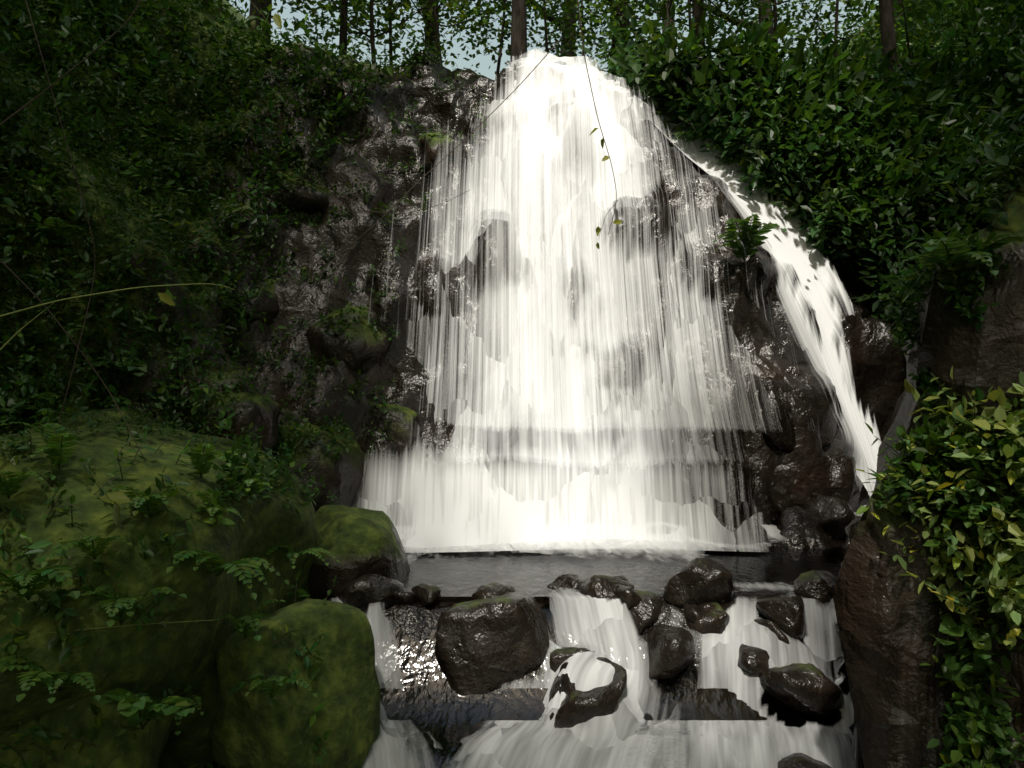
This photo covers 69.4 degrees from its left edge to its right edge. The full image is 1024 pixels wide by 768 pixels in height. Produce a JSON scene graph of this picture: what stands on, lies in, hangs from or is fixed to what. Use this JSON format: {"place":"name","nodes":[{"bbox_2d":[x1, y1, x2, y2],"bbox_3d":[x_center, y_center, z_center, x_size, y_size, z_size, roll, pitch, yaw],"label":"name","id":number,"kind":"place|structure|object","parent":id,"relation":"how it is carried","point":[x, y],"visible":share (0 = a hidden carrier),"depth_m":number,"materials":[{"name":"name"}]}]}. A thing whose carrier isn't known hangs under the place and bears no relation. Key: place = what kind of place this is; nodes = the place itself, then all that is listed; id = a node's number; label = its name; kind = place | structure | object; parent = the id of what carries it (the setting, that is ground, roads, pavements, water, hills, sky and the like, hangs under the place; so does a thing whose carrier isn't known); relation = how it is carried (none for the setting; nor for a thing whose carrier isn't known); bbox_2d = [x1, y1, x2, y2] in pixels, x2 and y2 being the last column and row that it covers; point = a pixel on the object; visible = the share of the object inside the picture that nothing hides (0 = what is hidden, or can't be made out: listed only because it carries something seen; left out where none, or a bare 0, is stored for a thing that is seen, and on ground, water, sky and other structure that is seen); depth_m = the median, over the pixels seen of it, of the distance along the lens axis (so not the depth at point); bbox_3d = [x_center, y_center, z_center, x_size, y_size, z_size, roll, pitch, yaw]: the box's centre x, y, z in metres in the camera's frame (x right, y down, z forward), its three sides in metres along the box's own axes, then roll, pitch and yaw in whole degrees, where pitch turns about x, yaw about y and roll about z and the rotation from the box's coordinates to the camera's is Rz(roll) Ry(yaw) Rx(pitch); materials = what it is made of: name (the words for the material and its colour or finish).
{"place":"outdoors","nodes":[
{"label":"outdoors","id":0,"kind":"place"},
{"bbox_2d":[0,0,1023,767],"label":"terrain","id":1,"kind":"structure","parent":0,"point":[440,314],"depth_m":5.90,"materials":[{"name":"grey stone"}]},
{"bbox_2d":[0,694,176,767],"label":"boulder","id":2,"kind":"object","parent":1,"relation":"on","point":[144,749],"visible":0.45,"depth_m":2.56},
{"bbox_2d":[27,408,169,432],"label":"boulder","id":3,"kind":"object","parent":1,"relation":"on","point":[110,414],"visible":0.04,"depth_m":3.99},
{"bbox_2d":[0,423,317,767],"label":"boulder","id":4,"kind":"object","parent":1,"relation":"on","point":[176,658],"visible":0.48,"depth_m":2.85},
{"bbox_2d":[25,0,94,434],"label":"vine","id":5,"kind":"object","parent":4,"relation":"on","point":[81,196],"visible":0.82,"depth_m":3.25,"materials":[{"name":"brown"}]},
{"bbox_2d":[0,0,139,125],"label":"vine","id":6,"kind":"object","parent":5,"relation":"attached to","point":[28,103],"visible":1,"depth_m":3.35,"materials":[{"name":"brown"}]},
{"bbox_2d":[0,259,145,461],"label":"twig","id":7,"kind":"object","parent":5,"relation":"attached to","point":[19,279],"visible":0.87,"depth_m":3.09,"materials":[{"name":"brown"}]},
{"bbox_2d":[0,283,234,316],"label":"green vine","id":8,"kind":"object","parent":5,"relation":"attached to","point":[166,297],"visible":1,"depth_m":2.81,"materials":[{"name":"green plant"}]},
{"bbox_2d":[0,303,53,350],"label":"green vine","id":9,"kind":"object","parent":8,"relation":"attached to","point":[7,342],"visible":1,"depth_m":2.65,"materials":[{"name":"green plant"}]},
{"bbox_2d":[90,470,130,525],"bbox_3d":[-1.302,0.369,2.403,0.123,0.183,0.062,0,0,21],"label":"yellow vine leaf","id":10,"kind":"object","parent":4,"relation":"attached to","point":[115,499],"visible":1,"depth_m":2.40,"materials":[{"name":"green"}]},
{"bbox_2d":[42,620,213,633],"bbox_3d":[-1.435,0.856,2.584,0.740,0.022,0.028,0,0,-16],"label":"vine","id":11,"kind":"object","parent":4,"relation":"attached to","point":[127,625],"visible":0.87,"depth_m":2.59,"materials":[{"name":"green plant"}]},
{"bbox_2d":[195,0,213,11],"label":"tree","id":12,"kind":"object","parent":1,"relation":"on","point":[205,4],"depth_m":9.51,"materials":[{"name":"green plant"}]},
{"bbox_2d":[180,390,280,451],"bbox_3d":[-1.870,0.289,5.037,0.652,0.500,0.780,0,0,0],"label":"cliff rock","id":13,"kind":"object","parent":1,"relation":"on","point":[259,413],"visible":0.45,"depth_m":4.73,"materials":[{"name":"grey stone"}]},
{"bbox_2d":[191,0,272,44],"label":"tree sapling","id":14,"kind":"object","parent":1,"relation":"on","point":[270,16],"visible":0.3,"depth_m":9.18,"materials":[{"name":"green plant"}]},
{"bbox_2d":[234,277,280,324],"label":"cliff rock","id":15,"kind":"object","parent":1,"relation":"on","point":[267,305],"visible":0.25,"depth_m":5.77,"materials":[{"name":"stone"}]},
{"bbox_2d":[249,0,281,28],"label":"vine","id":16,"kind":"object","parent":1,"relation":"on","point":[276,18],"visible":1,"depth_m":3.00,"materials":[{"name":"green plant"}]},
{"bbox_2d":[209,598,380,767],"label":"boulder","id":17,"kind":"object","parent":1,"relation":"on","point":[253,729],"visible":0.89,"depth_m":3.14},
{"bbox_2d":[269,168,330,215],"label":"cliff rock","id":18,"kind":"object","parent":1,"relation":"on","point":[307,198],"visible":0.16,"depth_m":6.29,"materials":[{"name":"brown stone"}]},
{"bbox_2d":[273,423,367,512],"bbox_3d":[-1.433,0.630,5.434,0.787,0.708,1.091,0,0,0],"label":"cliff rock","id":19,"kind":"object","parent":1,"relation":"on","point":[345,476],"visible":0.47,"depth_m":5.05,"materials":[{"name":"grey stone"}]},
{"bbox_2d":[249,0,399,65],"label":"tree","id":20,"kind":"object","parent":1,"relation":"on","point":[258,5],"visible":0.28,"depth_m":15.87,"materials":[{"name":"green plant"}]},
{"bbox_2d":[339,0,347,55],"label":"tree","id":21,"kind":"object","parent":1,"relation":"on","point":[342,37],"visible":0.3,"depth_m":10.30,"materials":[{"name":"brown plant"}]},
{"bbox_2d":[304,306,393,373],"bbox_3d":[-1.328,-0.346,6.143,0.830,0.766,0.948,0,0,43],"label":"cliff rock","id":22,"kind":"object","parent":1,"relation":"on","point":[365,350],"visible":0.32,"depth_m":5.78,"materials":[{"name":"stone"}]},
{"bbox_2d":[277,0,425,66],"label":"tree sapling","id":23,"kind":"object","parent":1,"relation":"on","point":[390,26],"visible":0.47,"depth_m":12.44,"materials":[{"name":"green plant"}]},
{"bbox_2d":[308,505,409,600],"bbox_3d":[-0.940,1.114,4.446,0.599,0.748,0.856,0,0,0],"label":"boulder","id":24,"kind":"object","parent":1,"relation":"on","point":[357,542],"visible":0.48,"depth_m":4.13,"materials":[{"name":"green stone"}]},
{"bbox_2d":[226,0,504,68],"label":"tree sapling","id":25,"kind":"object","parent":1,"relation":"on","point":[372,37],"visible":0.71,"depth_m":9.34,"materials":[{"name":"green plant"}]},
{"bbox_2d":[335,573,403,615],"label":"rock","id":26,"kind":"object","parent":1,"relation":"on","point":[364,592],"visible":0.67,"depth_m":3.98,"materials":[{"name":"stone"}]},
{"bbox_2d":[355,404,419,473],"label":"cliff rock","id":27,"kind":"object","parent":1,"relation":"on","point":[403,424],"visible":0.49,"depth_m":5.62,"materials":[{"name":"grey stone"}]},
{"bbox_2d":[394,588,416,603],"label":"rock","id":28,"kind":"object","parent":1,"relation":"on","point":[405,596],"visible":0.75,"depth_m":4.02,"materials":[{"name":"stone"}]},
{"bbox_2d":[400,760,423,767],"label":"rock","id":29,"kind":"object","parent":1,"relation":"on","point":[411,764],"visible":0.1,"depth_m":3.28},
{"bbox_2d":[278,0,571,73],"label":"tree","id":30,"kind":"object","parent":1,"relation":"on","point":[428,33],"visible":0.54,"depth_m":14.42,"materials":[{"name":"green plant"}]},
{"bbox_2d":[290,40,559,299],"bbox_3d":[-0.446,-1.452,4.684,1.890,1.956,0.063,0,0,-32],"label":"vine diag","id":31,"kind":"object","parent":1,"relation":"on","point":[435,165],"visible":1,"depth_m":4.68,"materials":[{"name":"brown"}]},
{"bbox_2d":[361,190,468,213],"bbox_3d":[-0.610,-1.182,4.751,0.733,0.214,0.016,0,0,-24],"label":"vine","id":32,"kind":"object","parent":31,"relation":"on","point":[416,210],"visible":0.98,"depth_m":4.74,"materials":[{"name":"brown"}]},
{"bbox_2d":[412,583,440,605],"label":"rock","id":33,"kind":"object","parent":1,"relation":"on","point":[427,594],"visible":0.91,"depth_m":4.04,"materials":[{"name":"brown stone"}]},
{"bbox_2d":[417,133,464,176],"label":"cliff rock","id":34,"kind":"object","parent":1,"relation":"on","point":[436,149],"visible":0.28,"depth_m":6.64,"materials":[{"name":"grey stone"}]},
{"bbox_2d":[360,0,527,64],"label":"tree sapling","id":35,"kind":"object","parent":1,"relation":"on","point":[436,15],"visible":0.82,"depth_m":10.10,"materials":[{"name":"green plant"}]},
{"bbox_2d":[470,582,514,600],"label":"rock","id":36,"kind":"object","parent":1,"relation":"on","point":[493,589],"visible":0.48,"depth_m":3.99,"materials":[{"name":"stone"}]},
{"bbox_2d":[435,590,550,695],"bbox_3d":[-0.099,1.411,3.927,0.648,0.609,0.471,0,0,-14],"label":"rock","id":37,"kind":"object","parent":1,"relation":"on","point":[487,645],"visible":0.74,"depth_m":3.74,"materials":[{"name":"brown stone"}]},
{"bbox_2d":[404,0,582,78],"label":"tree sapling","id":38,"kind":"object","parent":1,"relation":"on","point":[500,49],"visible":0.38,"depth_m":12.94,"materials":[{"name":"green plant"}]},
{"bbox_2d":[0,0,1023,767],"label":"slope plants","id":39,"kind":"object","parent":1,"relation":"on","point":[850,128],"visible":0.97,"depth_m":5.89,"materials":[{"name":"green plant"}]},
{"bbox_2d":[0,108,1023,734],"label":"ferns","id":40,"kind":"object","parent":1,"relation":"on","point":[746,238],"visible":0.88,"depth_m":2.80,"materials":[{"name":"green plant"}]},
{"bbox_2d":[510,0,526,67],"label":"tree","id":41,"kind":"object","parent":1,"relation":"on","point":[518,52],"visible":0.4,"depth_m":10.48,"materials":[{"name":"brown plant"}]},
{"bbox_2d":[445,0,642,68],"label":"tree sapling","id":42,"kind":"object","parent":1,"relation":"on","point":[575,34],"visible":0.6,"depth_m":12.22,"materials":[{"name":"green plant"}]},
{"bbox_2d":[480,0,613,64],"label":"tree sapling","id":43,"kind":"object","parent":1,"relation":"on","point":[583,58],"visible":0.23,"depth_m":14.52,"materials":[{"name":"green plant"}]},
{"bbox_2d":[543,573,579,599],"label":"rock","id":44,"kind":"object","parent":1,"relation":"on","point":[568,581],"visible":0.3,"depth_m":4.26,"materials":[{"name":"stone"}]},
{"bbox_2d":[466,594,662,767],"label":"rapids water","id":45,"kind":"structure","parent":1,"relation":"on","point":[552,746],"depth_m":3.46,"materials":[{"name":"white liquid"}]},
{"bbox_2d":[410,0,726,79],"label":"tree","id":46,"kind":"object","parent":1,"relation":"on","point":[568,51],"visible":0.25,"depth_m":17.47,"materials":[{"name":"green plant"}]},
{"bbox_2d":[549,643,599,671],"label":"rock","id":47,"kind":"object","parent":1,"relation":"on","point":[558,658],"visible":0.32,"depth_m":3.78,"materials":[{"name":"brown stone"}]},
{"bbox_2d":[453,57,715,467],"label":"waterfall","id":48,"kind":"structure","parent":1,"relation":"on","point":[561,191],"depth_m":6.11,"materials":[{"name":"white liquid"}]},
{"bbox_2d":[428,49,755,431],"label":"waterfall strands","id":49,"kind":"object","parent":48,"relation":"on","point":[617,138],"depth_m":5.68},
{"bbox_2d":[547,657,626,731],"bbox_3d":[0.367,1.531,3.603,0.403,0.330,0.384,0,0,0],"label":"rock","id":50,"kind":"object","parent":1,"relation":"on","point":[577,707],"visible":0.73,"depth_m":3.46,"materials":[{"name":"brown stone"}]},
{"bbox_2d":[577,0,622,233],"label":"vine","id":51,"kind":"object","parent":1,"relation":"on","point":[605,157],"visible":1,"depth_m":4.61,"materials":[{"name":"brown"}]},
{"bbox_2d":[596,200,617,248],"bbox_3d":[0.578,-0.987,4.585,0.163,0.320,0.062,0,0,-33],"label":"hanging twig","id":52,"kind":"object","parent":51,"relation":"hanging from","point":[598,229],"visible":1,"depth_m":4.58,"materials":[{"name":"green plant"}]},
{"bbox_2d":[576,575,634,600],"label":"rock","id":53,"kind":"object","parent":1,"relation":"on","point":[600,586],"visible":0.56,"depth_m":4.08,"materials":[{"name":"stone"}]},
{"bbox_2d":[467,0,781,79],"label":"tree","id":54,"kind":"object","parent":1,"relation":"on","point":[614,40],"visible":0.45,"depth_m":12.29,"materials":[{"name":"green plant"}]},
{"bbox_2d":[615,584,641,611],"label":"rock","id":55,"kind":"object","parent":1,"relation":"on","point":[629,598],"visible":0.66,"depth_m":3.99,"materials":[{"name":"stone"}]},
{"bbox_2d":[623,700,639,716],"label":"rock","id":56,"kind":"object","parent":1,"relation":"on","point":[626,710],"visible":0.08,"depth_m":3.56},
{"bbox_2d":[626,590,662,635],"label":"rock","id":57,"kind":"object","parent":1,"relation":"on","point":[644,614],"visible":0.54,"depth_m":3.96,"materials":[{"name":"stone"}]},
{"bbox_2d":[559,0,741,27],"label":"tree sapling","id":58,"kind":"object","parent":1,"relation":"on","point":[674,1],"visible":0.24,"depth_m":11.93,"materials":[{"name":"green plant"}]},
{"bbox_2d":[552,0,761,59],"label":"tree sapling","id":59,"kind":"object","parent":1,"relation":"on","point":[612,11],"visible":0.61,"depth_m":9.77,"materials":[{"name":"green plant"}]},
{"bbox_2d":[647,624,694,678],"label":"rock","id":60,"kind":"object","parent":1,"relation":"on","point":[670,651],"visible":0.97,"depth_m":3.71,"materials":[{"name":"stone"}]},
{"bbox_2d":[579,0,791,54],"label":"tree","id":61,"kind":"object","parent":1,"relation":"on","point":[643,39],"visible":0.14,"depth_m":20.91,"materials":[{"name":"green plant"}]},
{"bbox_2d":[683,604,702,622],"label":"rock","id":62,"kind":"object","parent":1,"relation":"on","point":[692,613],"visible":0.84,"depth_m":3.90,"materials":[{"name":"stone"}]},
{"bbox_2d":[662,557,732,607],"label":"rock","id":63,"kind":"object","parent":1,"relation":"on","point":[698,581],"visible":0.87,"depth_m":3.98,"materials":[{"name":"stone"}]},
{"bbox_2d":[686,602,729,637],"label":"rock","id":64,"kind":"object","parent":1,"relation":"on","point":[716,618],"visible":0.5,"depth_m":3.88,"materials":[{"name":"stone"}]},
{"bbox_2d":[704,218,739,236],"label":"dome rock","id":65,"kind":"object","parent":1,"relation":"on","point":[713,230],"visible":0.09,"depth_m":6.51,"materials":[{"name":"grey stone"}]},
{"bbox_2d":[656,0,797,60],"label":"tree","id":66,"kind":"object","parent":1,"relation":"on","point":[697,12],"visible":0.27,"depth_m":10.09,"materials":[{"name":"green plant"}]},
{"bbox_2d":[694,504,768,551],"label":"waterfall","id":67,"kind":"structure","parent":1,"relation":"on","point":[752,535],"depth_m":5.23,"materials":[{"name":"white liquid"}]},
{"bbox_2d":[738,642,797,680],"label":"rock","id":68,"kind":"object","parent":1,"relation":"on","point":[753,662],"visible":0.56,"depth_m":3.71,"materials":[{"name":"brown stone"}]},
{"bbox_2d":[754,619,799,656],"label":"rock","id":69,"kind":"object","parent":1,"relation":"on","point":[789,645],"visible":0.5,"depth_m":3.79,"materials":[{"name":"brown stone"}]},
{"bbox_2d":[755,596,804,641],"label":"rock","id":70,"kind":"object","parent":1,"relation":"on","point":[786,615],"visible":0.91,"depth_m":3.83,"materials":[{"name":"brown stone"}]},
{"bbox_2d":[765,265,795,301],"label":"dome rock","id":71,"kind":"object","parent":1,"relation":"on","point":[773,293],"visible":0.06,"depth_m":6.34,"materials":[{"name":"black stone"}]},
{"bbox_2d":[609,0,963,65],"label":"tree","id":72,"kind":"object","parent":1,"relation":"on","point":[782,13],"visible":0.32,"depth_m":13.49,"materials":[{"name":"green plant"}]},
{"bbox_2d":[758,361,838,452],"bbox_3d":[2.317,0.214,6.103,0.713,0.814,0.790,0,0,0],"label":"dome rock","id":73,"kind":"object","parent":1,"relation":"on","point":[804,380],"visible":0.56,"depth_m":5.87,"materials":[{"name":"brown stone"}]},
{"bbox_2d":[700,0,901,64],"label":"tree sapling","id":74,"kind":"object","parent":1,"relation":"on","point":[775,4],"visible":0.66,"depth_m":9.11,"materials":[{"name":"green plant"}]},
{"bbox_2d":[759,662,843,718],"bbox_3d":[1.424,1.502,3.647,0.394,0.270,0.315,0,0,0],"label":"rock","id":75,"kind":"object","parent":1,"relation":"on","point":[811,689],"visible":0.97,"depth_m":3.53,"materials":[{"name":"brown stone"}]},
{"bbox_2d":[777,753,831,767],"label":"rock","id":76,"kind":"object","parent":1,"relation":"on","point":[797,760],"visible":0.69,"depth_m":3.21,"materials":[{"name":"brown stone"}]},
{"bbox_2d":[794,570,836,608],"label":"rock","id":77,"kind":"object","parent":1,"relation":"on","point":[817,586],"visible":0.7,"depth_m":4.04,"materials":[{"name":"brown stone"}]},
{"bbox_2d":[731,0,911,75],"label":"tree sapling","id":78,"kind":"object","parent":1,"relation":"on","point":[835,37],"visible":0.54,"depth_m":10.50,"materials":[{"name":"green plant"}]},
{"bbox_2d":[737,0,911,77],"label":"tree","id":79,"kind":"object","parent":1,"relation":"on","point":[857,10],"visible":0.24,"depth_m":17.31,"materials":[{"name":"green plant"}]},
{"bbox_2d":[809,495,855,540],"bbox_3d":[2.373,1.076,5.597,0.345,0.468,0.425,0,0,-14],"label":"rock base","id":80,"kind":"object","parent":1,"relation":"on","point":[835,516],"visible":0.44,"depth_m":5.46,"materials":[{"name":"brown stone"}]},
{"bbox_2d":[676,0,990,91],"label":"tree","id":81,"kind":"object","parent":1,"relation":"on","point":[884,8],"visible":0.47,"depth_m":9.10,"materials":[{"name":"green plant"}]},
{"bbox_2d":[845,516,861,542],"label":"rock","id":82,"kind":"object","parent":1,"relation":"on","point":[850,528],"visible":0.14,"depth_m":3.91,"materials":[{"name":"grey stone"}]},
{"bbox_2d":[888,389,905,430],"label":"bank rock","id":83,"kind":"object","parent":1,"relation":"on","point":[899,402],"visible":0.01,"depth_m":4.75,"materials":[{"name":"grey stone"}]},
{"bbox_2d":[203,603,853,767],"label":"stream water","id":84,"kind":"structure","parent":0,"point":[432,715],"depth_m":3.63,"materials":[{"name":"white liquid"}]},
{"bbox_2d":[336,598,403,767],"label":"rapids water","id":85,"kind":"structure","parent":84,"relation":"on","point":[384,749],"depth_m":3.75,"materials":[{"name":"white liquid"}]},
{"bbox_2d":[229,0,878,79],"label":"sky","id":86,"kind":"structure","parent":0,"point":[485,60],"materials":[{"name":"blue"}]},
{"bbox_2d":[401,545,846,596],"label":"pool water","id":87,"kind":"structure","parent":0,"point":[534,573],"depth_m":4.74,"materials":[{"name":"grey liquid"}]},
{"bbox_2d":[410,524,782,556],"bbox_3d":[1.050,1.095,5.194,5.900,0.103,2.200,0,0,0],"label":"pool foam","id":88,"kind":"object","parent":87,"relation":"on","point":[660,546],"depth_m":5.11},
{"bbox_2d":[362,448,744,552],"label":"waterfall","id":89,"kind":"structure","parent":88,"relation":"on","point":[451,504],"depth_m":5.25,"materials":[{"name":"white liquid"}]},
{"bbox_2d":[601,79,880,515],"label":"waterfall","id":90,"kind":"structure","parent":0,"point":[819,281],"depth_m":6.49,"materials":[{"name":"white liquid"}]},
{"bbox_2d":[668,584,853,767],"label":"rapids water","id":91,"kind":"structure","parent":0,"point":[723,750],"depth_m":3.47,"materials":[{"name":"white liquid"}]}
]}

